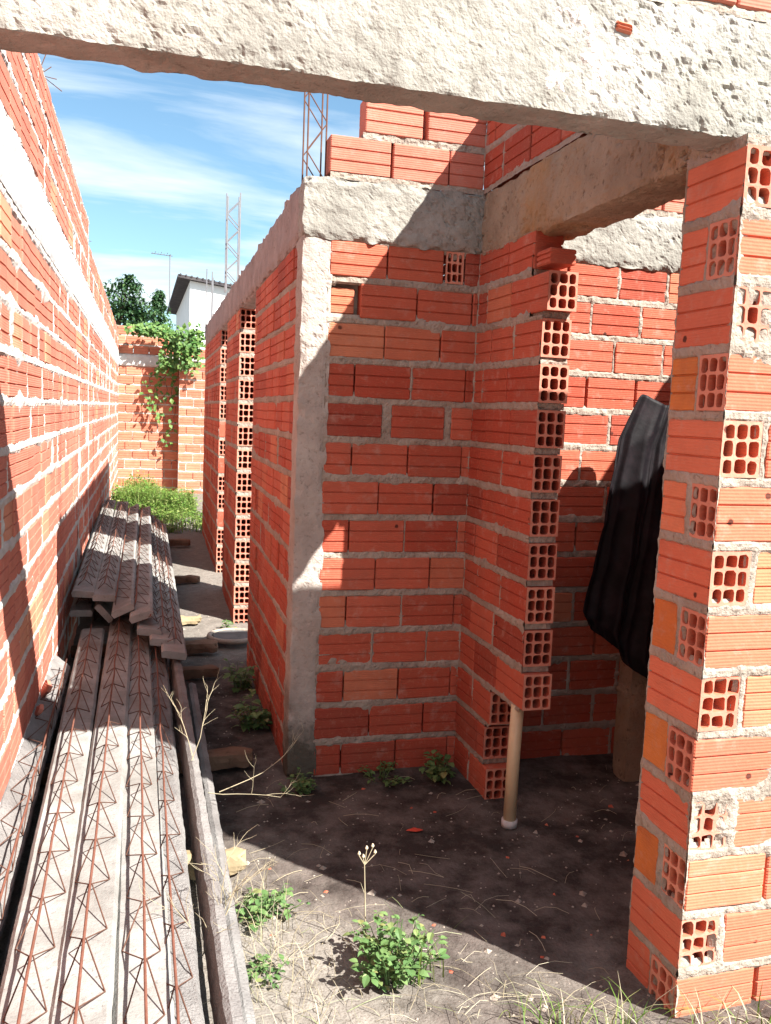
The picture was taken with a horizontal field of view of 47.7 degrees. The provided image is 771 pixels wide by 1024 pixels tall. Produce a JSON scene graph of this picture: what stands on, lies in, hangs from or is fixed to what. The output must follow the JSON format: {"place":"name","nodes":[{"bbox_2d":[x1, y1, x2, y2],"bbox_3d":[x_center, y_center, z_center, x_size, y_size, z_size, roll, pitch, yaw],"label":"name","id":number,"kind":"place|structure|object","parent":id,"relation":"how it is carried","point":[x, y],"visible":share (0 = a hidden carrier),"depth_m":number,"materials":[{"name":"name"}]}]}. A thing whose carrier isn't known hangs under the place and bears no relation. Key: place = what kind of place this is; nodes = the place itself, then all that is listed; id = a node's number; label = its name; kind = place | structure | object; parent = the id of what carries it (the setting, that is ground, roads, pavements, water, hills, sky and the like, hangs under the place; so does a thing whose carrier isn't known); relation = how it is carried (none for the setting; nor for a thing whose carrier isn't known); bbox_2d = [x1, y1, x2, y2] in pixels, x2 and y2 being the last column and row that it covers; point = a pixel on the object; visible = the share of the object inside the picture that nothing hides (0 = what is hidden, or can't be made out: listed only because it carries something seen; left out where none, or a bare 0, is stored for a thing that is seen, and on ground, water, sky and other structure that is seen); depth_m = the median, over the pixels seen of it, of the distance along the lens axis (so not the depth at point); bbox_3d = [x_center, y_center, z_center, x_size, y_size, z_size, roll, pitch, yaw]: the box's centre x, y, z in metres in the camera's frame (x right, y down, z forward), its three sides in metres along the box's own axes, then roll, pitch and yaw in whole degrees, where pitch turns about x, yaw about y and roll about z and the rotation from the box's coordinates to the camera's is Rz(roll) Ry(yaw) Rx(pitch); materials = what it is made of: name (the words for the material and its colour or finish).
{"place":"outdoors","nodes":[
{"label":"outdoors","id":0,"kind":"place"},
{"bbox_2d":[110,470,202,533],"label":"green grass","id":1,"kind":"structure","parent":0,"point":[161,502],"depth_m":12.12,"materials":[{"name":"green plant"}]},
{"bbox_2d":[38,53,486,355],"label":"sky","id":2,"kind":"structure","parent":0,"point":[155,158],"materials":[{"name":"blue"}]},
{"bbox_2d":[0,491,770,1023],"bbox_3d":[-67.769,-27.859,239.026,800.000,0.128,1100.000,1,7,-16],"label":"ground","id":3,"kind":"structure","parent":0,"point":[482,837],"depth_m":3.00,"materials":[{"name":"soil"}]},
{"bbox_2d":[0,50,118,803],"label":"boundary wall","id":4,"kind":"structure","parent":3,"relation":"on","point":[59,354],"depth_m":3.78,"materials":[{"name":"brick"}]},
{"bbox_2d":[102,274,159,350],"bbox_3d":[-5.762,-2.920,19.040,2.056,4.429,1.597,1,7,-16],"label":"leafy tree","id":5,"kind":"object","parent":3,"relation":"on","point":[131,311],"visible":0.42,"depth_m":18.68,"materials":[{"name":"green plant"}]},
{"bbox_2d":[67,664,219,681],"bbox_3d":[-1.369,0.915,4.937,0.845,0.064,0.083,1,7,-14],"label":"timber sleeper","id":6,"kind":"object","parent":3,"relation":"on","point":[196,672],"visible":0.27,"depth_m":4.98,"materials":[{"name":"brown wood"}]},
{"bbox_2d":[70,639,217,657],"bbox_3d":[-1.480,0.845,5.388,0.881,0.074,0.103,0,7,-17],"label":"timber sleeper","id":7,"kind":"object","parent":3,"relation":"on","point":[202,646],"visible":0.31,"depth_m":5.44,"materials":[{"name":"brown wood"}]},
{"bbox_2d":[41,746,252,784],"bbox_3d":[-1.011,1.073,3.697,0.901,0.074,0.094,0,7,-18],"label":"timber sleeper","id":8,"kind":"object","parent":3,"relation":"on","point":[227,757],"visible":0.22,"depth_m":3.77,"materials":[{"name":"brown wood"}]},
{"bbox_2d":[0,778,47,985],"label":"lattice joist","id":9,"kind":"object","parent":8,"relation":"on","point":[8,943],"visible":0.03,"depth_m":2.34,"materials":[{"name":"concrete"}]},
{"bbox_2d":[0,654,70,938],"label":"lattice joist","id":10,"kind":"object","parent":9,"relation":"on","point":[19,799],"visible":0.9,"depth_m":2.96,"materials":[{"name":"concrete"}]},
{"bbox_2d":[35,704,43,715],"bbox_3d":[-1.419,0.810,3.573,0.020,0.051,0.048,26,21,-33],"label":"brick shard","id":11,"kind":"object","parent":10,"relation":"on","point":[39,709],"visible":1,"depth_m":3.56,"materials":[{"name":"red brick"}]},
{"bbox_2d":[41,680,52,697],"bbox_3d":[-1.481,0.773,3.809,0.021,0.083,0.083,26,21,-33],"label":"brick shard","id":12,"kind":"object","parent":10,"relation":"on","point":[47,687],"visible":1,"depth_m":3.80,"materials":[{"name":"brick"}]},
{"bbox_2d":[0,624,104,1023],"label":"lattice joist","id":13,"kind":"object","parent":9,"relation":"on","point":[28,981],"visible":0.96,"depth_m":2.37,"materials":[{"name":"concrete"}]},
{"bbox_2d":[187,682,255,1023],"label":"lattice joist","id":14,"kind":"object","parent":8,"relation":"on","point":[231,914],"visible":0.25,"depth_m":2.73,"materials":[{"name":"concrete"}]},
{"bbox_2d":[169,659,243,1023],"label":"lattice joist","id":15,"kind":"object","parent":14,"relation":"on","point":[225,1003],"visible":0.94,"depth_m":2.38,"materials":[{"name":"concrete"}]},
{"bbox_2d":[158,520,186,659],"bbox_3d":[-1.678,0.387,6.637,0.128,0.106,4.900,9,4,-16],"label":"lattice joist","id":16,"kind":"object","parent":15,"relation":"on","point":[177,650],"visible":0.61,"depth_m":5.07,"materials":[{"name":"concrete"}]},
{"bbox_2d":[149,516,174,645],"bbox_3d":[-1.771,0.344,6.762,0.128,0.106,4.900,7,5,-16],"label":"lattice joist","id":17,"kind":"object","parent":16,"relation":"on","point":[157,639],"visible":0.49,"depth_m":5.26,"materials":[{"name":"concrete"}]},
{"bbox_2d":[137,515,161,635],"bbox_3d":[-1.853,0.302,6.838,0.128,0.106,4.900,7,5,-16],"label":"lattice joist","id":18,"kind":"object","parent":17,"relation":"on","point":[149,626],"visible":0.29,"depth_m":4.89,"materials":[{"name":"concrete"}]},
{"bbox_2d":[129,506,152,623],"bbox_3d":[-1.920,0.229,6.884,0.128,0.106,4.900,-20,11,-12],"label":"lattice joist","id":19,"kind":"object","parent":18,"relation":"on","point":[143,602],"visible":0.83,"depth_m":5.57,"materials":[{"name":"concrete"}]},
{"bbox_2d":[162,669,219,760],"bbox_3d":[-0.681,0.726,3.154,0.228,0.307,0.119,-3,9,-42],"label":"dry twig","id":20,"kind":"object","parent":15,"relation":"on","point":[203,719],"visible":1,"depth_m":3.11,"materials":[{"name":"beige wood"}]},
{"bbox_2d":[139,826,278,955],"bbox_3d":[-0.445,0.949,2.238,0.272,0.326,0.403,4,6,11],"label":"dry twig","id":21,"kind":"object","parent":15,"relation":"on","point":[242,883],"visible":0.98,"depth_m":2.22,"materials":[{"name":"white plant"}]},
{"bbox_2d":[208,721,307,796],"bbox_3d":[-0.448,0.871,3.082,0.350,0.220,0.315,1,7,-16],"label":"dry twig","id":22,"kind":"object","parent":15,"relation":"on","point":[261,773],"visible":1,"depth_m":3.03,"materials":[{"name":"beige wood"}]},
{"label":"lattice joist","id":23,"kind":"object","parent":8,"relation":"on","visible":0},
{"bbox_2d":[112,630,174,1023],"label":"lattice joist","id":24,"kind":"object","parent":23,"relation":"on","point":[142,988],"visible":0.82,"depth_m":2.30,"materials":[{"name":"concrete"}]},
{"bbox_2d":[150,645,204,1023],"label":"lattice joist","id":25,"kind":"object","parent":23,"relation":"on","point":[186,995],"visible":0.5,"depth_m":2.46,"materials":[{"name":"concrete"}]},
{"bbox_2d":[148,289,181,341],"bbox_3d":[-5.713,-3.329,22.116,0.979,4.567,1.338,7,8,39],"label":"leafy tree","id":26,"kind":"object","parent":3,"relation":"on","point":[158,297],"visible":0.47,"depth_m":21.77,"materials":[{"name":"green plant"}]},
{"bbox_2d":[117,325,238,493],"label":"back wall","id":27,"kind":"structure","parent":3,"relation":"on","point":[142,448],"depth_m":14.84,"materials":[{"name":"brick"}]},
{"bbox_2d":[123,320,205,446],"bbox_3d":[-3.603,-2.132,14.582,1.508,2.128,0.640,3,6,5],"label":"climbing plant","id":28,"kind":"object","parent":27,"relation":"attached to","point":[186,349],"visible":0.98,"depth_m":14.48,"materials":[{"name":"green plant"}]},
{"bbox_2d":[168,538,190,545],"bbox_3d":[-2.523,0.322,9.163,0.930,0.074,0.104,0,7,-19],"label":"timber sleeper","id":29,"kind":"object","parent":3,"relation":"on","point":[180,542],"visible":0.27,"depth_m":9.23,"materials":[{"name":"brown wood"}]},
{"bbox_2d":[90,602,109,631],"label":"lattice joist","id":30,"kind":"object","parent":29,"relation":"on","point":[98,620],"visible":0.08,"depth_m":5.25,"materials":[{"name":"concrete"}]},
{"bbox_2d":[69,513,113,616],"bbox_3d":[-2.381,0.253,7.258,0.128,0.106,4.900,1,7,-16],"label":"lattice joist","id":31,"kind":"object","parent":30,"relation":"on","point":[82,607],"visible":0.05,"depth_m":4.99,"materials":[{"name":"concrete"}]},
{"bbox_2d":[72,497,115,597],"bbox_3d":[-2.347,0.140,7.202,0.128,0.106,4.900,4,6,-16],"label":"lattice joist","id":32,"kind":"object","parent":31,"relation":"on","point":[86,581],"visible":0.97,"depth_m":5.96,"materials":[{"name":"concrete"}]},
{"bbox_2d":[95,601,112,622],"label":"lattice joist","id":33,"kind":"object","parent":30,"relation":"on","point":[103,609],"visible":0.02,"depth_m":4.89,"materials":[{"name":"concrete"}]},
{"bbox_2d":[111,503,138,618],"bbox_3d":[-2.057,0.210,6.968,0.128,0.106,4.900,-26,13,-11],"label":"lattice joist","id":34,"kind":"object","parent":33,"relation":"on","point":[123,603],"visible":0.91,"depth_m":5.67,"materials":[{"name":"concrete"}]},
{"bbox_2d":[92,498,128,601],"bbox_3d":[-2.210,0.158,7.169,0.129,0.106,4.900,3,6,-16],"label":"lattice joist","id":35,"kind":"object","parent":34,"relation":"on","point":[106,585],"visible":0.98,"depth_m":5.93,"materials":[{"name":"concrete"}]},
{"bbox_2d":[128,612,136,630],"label":"lattice joist","id":36,"kind":"object","parent":29,"relation":"on","point":[134,625],"visible":0.01,"depth_m":5.22,"materials":[{"name":"concrete"}]},
{"bbox_2d":[174,575,199,583],"bbox_3d":[-2.033,0.574,7.396,0.906,0.064,0.083,1,7,-16],"label":"timber sleeper","id":37,"kind":"object","parent":3,"relation":"on","point":[187,579],"visible":0.23,"depth_m":7.46,"materials":[{"name":"brown wood"}]},
{"bbox_2d":[180,614,201,624],"bbox_3d":[-1.389,0.759,6.138,0.184,0.055,0.095,0,7,-20],"label":"wood block","id":38,"kind":"object","parent":3,"relation":"on","point":[185,620],"depth_m":6.11,"materials":[{"name":"beige wood"}]},
{"bbox_2d":[167,273,231,360],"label":"white house","id":39,"kind":"structure","parent":3,"relation":"on","point":[187,303],"depth_m":28.92,"materials":[{"name":"white paint"}]},
{"bbox_2d":[151,251,172,307],"bbox_3d":[-9.280,-9.622,36.074,0.911,2.282,0.588,2,6,-2],"label":"television antenna","id":40,"kind":"object","parent":39,"relation":"on","point":[169,269],"visible":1,"depth_m":35.99,"materials":[{"name":"grey metal"}]},
{"bbox_2d":[186,847,246,879],"bbox_3d":[-0.583,1.171,2.909,0.235,0.076,0.077,1,7,-16],"label":"timber sleeper","id":41,"kind":"object","parent":3,"relation":"on","point":[236,861],"visible":0.38,"depth_m":2.90,"materials":[{"name":"yellow wood"}]},
{"bbox_2d":[207,628,247,647],"bbox_3d":[-1.016,0.840,5.802,0.344,0.067,0.344,1,7,-16],"label":"washbasin","id":42,"kind":"object","parent":3,"relation":"on","point":[230,637],"visible":0.72,"depth_m":5.73,"materials":[{"name":"ceramic"}]},
{"bbox_2d":[220,620,236,627],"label":"leafy weed","id":43,"kind":"object","parent":3,"relation":"on","point":[227,626],"visible":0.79,"depth_m":6.07,"materials":[{"name":"green plant"}]},
{"bbox_2d":[222,658,258,691],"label":"leafy weed","id":44,"kind":"object","parent":3,"relation":"on","point":[238,682],"visible":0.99,"depth_m":4.84,"materials":[{"name":"green plant"}]},
{"bbox_2d":[225,689,272,731],"bbox_3d":[-0.660,0.983,4.271,0.251,0.194,0.232,1,7,-16],"label":"leafy weed","id":45,"kind":"object","parent":3,"relation":"on","point":[261,717],"visible":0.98,"depth_m":4.24,"materials":[{"name":"green plant"}]},
{"bbox_2d":[246,954,289,987],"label":"leafy weed","id":46,"kind":"object","parent":3,"relation":"on","point":[264,968],"visible":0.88,"depth_m":2.44,"materials":[{"name":"green plant"}]},
{"bbox_2d":[235,883,309,931],"bbox_3d":[-0.397,1.222,2.732,0.239,0.096,0.231,-3,8,-38],"label":"leafy weed","id":47,"kind":"object","parent":3,"relation":"on","point":[265,905],"visible":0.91,"depth_m":2.70,"materials":[{"name":"green plant"}]},
{"bbox_2d":[278,767,316,794],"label":"leafy weed","id":48,"kind":"object","parent":3,"relation":"on","point":[304,783],"visible":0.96,"depth_m":3.60,"materials":[{"name":"green plant"}]},
{"bbox_2d":[357,843,376,933],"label":"flower stalk","id":49,"kind":"object","parent":3,"relation":"on","point":[364,856],"visible":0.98,"depth_m":2.55,"materials":[{"name":"plant"}]},
{"bbox_2d":[357,760,410,786],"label":"leafy weed","id":50,"kind":"object","parent":3,"relation":"on","point":[380,770],"visible":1,"depth_m":3.74,"materials":[{"name":"green plant"}]},
{"bbox_2d":[0,0,770,1017],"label":"unfinished house","id":51,"kind":"structure","parent":3,"relation":"on","point":[440,360],"depth_m":3.36,"materials":[{"name":"red brick"}]},
{"bbox_2d":[342,910,449,992],"bbox_3d":[0.025,1.213,2.438,0.287,0.217,0.267,1,7,-16],"label":"leafy weed","id":52,"kind":"object","parent":3,"relation":"on","point":[384,960],"visible":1,"depth_m":2.40,"materials":[{"name":"green plant"}]},
{"bbox_2d":[406,828,421,831],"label":"fallen leaf","id":53,"kind":"object","parent":3,"relation":"on","point":[415,829],"visible":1,"depth_m":3.30,"materials":[{"name":"red plant"}]},
{"bbox_2d":[374,902,465,986],"bbox_3d":[0.080,1.211,2.403,0.214,0.225,0.241,8,8,40],"label":"grass clump","id":54,"kind":"object","parent":3,"relation":"on","point":[419,977],"visible":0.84,"depth_m":2.43,"materials":[{"name":"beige plant"}]},
{"bbox_2d":[237,768,632,965],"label":"dry stems","id":55,"kind":"object","parent":3,"relation":"on","point":[399,851],"visible":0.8,"depth_m":3.12,"materials":[{"name":"plant"}]},
{"bbox_2d":[419,749,455,784],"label":"leafy weed","id":56,"kind":"object","parent":3,"relation":"on","point":[432,770],"visible":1,"depth_m":3.77,"materials":[{"name":"green plant"}]},
{"bbox_2d":[191,857,742,1023],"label":"dry grass","id":57,"kind":"structure","parent":3,"relation":"on","point":[293,962],"depth_m":2.46,"materials":[{"name":"beige plant"}]},
{"bbox_2d":[501,704,523,829],"bbox_3d":[0.489,0.974,3.351,0.062,0.486,0.062,1,7,-16],"label":"pvc pipe","id":58,"kind":"object","parent":3,"relation":"on","point":[509,819],"visible":0.92,"depth_m":3.33,"materials":[{"name":"beige plastic"}]},
{"bbox_2d":[492,980,606,1023],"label":"grass clump","id":59,"kind":"object","parent":3,"relation":"on","point":[549,1016],"visible":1,"depth_m":2.28,"materials":[{"name":"green plant"}]},
{"bbox_2d":[612,656,647,781],"bbox_3d":[1.124,0.378,3.818,0.160,1.641,0.127,1,7,-16],"label":"concrete post","id":60,"kind":"object","parent":3,"relation":"on","point":[629,724],"visible":0.29,"depth_m":3.83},
{"bbox_2d":[583,394,668,678],"bbox_3d":[1.177,0.297,3.689,0.765,1.588,0.130,1,7,-16],"label":"tarpaulin","id":61,"kind":"object","parent":60,"relation":"hanging from","point":[618,609],"visible":0.4,"depth_m":3.62,"materials":[{"name":"black plastic"}]},
{"bbox_2d":[569,975,710,1023],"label":"grass clump","id":62,"kind":"object","parent":3,"relation":"on","point":[629,1017],"visible":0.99,"depth_m":2.27,"materials":[{"name":"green plant"}]},
{"bbox_2d":[661,987,770,1023],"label":"grass clump","id":63,"kind":"object","parent":3,"relation":"on","point":[716,1019],"visible":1,"depth_m":2.25,"materials":[{"name":"green plant"}]},
{"bbox_2d":[696,982,770,1023],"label":"grass clump","id":64,"kind":"object","parent":3,"relation":"on","point":[758,1009],"visible":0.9,"depth_m":2.31,"materials":[{"name":"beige plant"}]},
{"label":"lattice joist","id":65,"kind":"object","parent":3,"relation":"on","visible":0},
{"bbox_2d":[48,615,132,1023],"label":"lattice joist","id":66,"kind":"object","parent":65,"relation":"on","point":[83,991],"visible":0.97,"depth_m":2.32,"materials":[{"name":"concrete"}]},
{"bbox_2d":[183,613,734,1023],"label":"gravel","id":67,"kind":"structure","parent":0,"point":[372,892],"depth_m":2.92,"materials":[{"name":"grey stone"}]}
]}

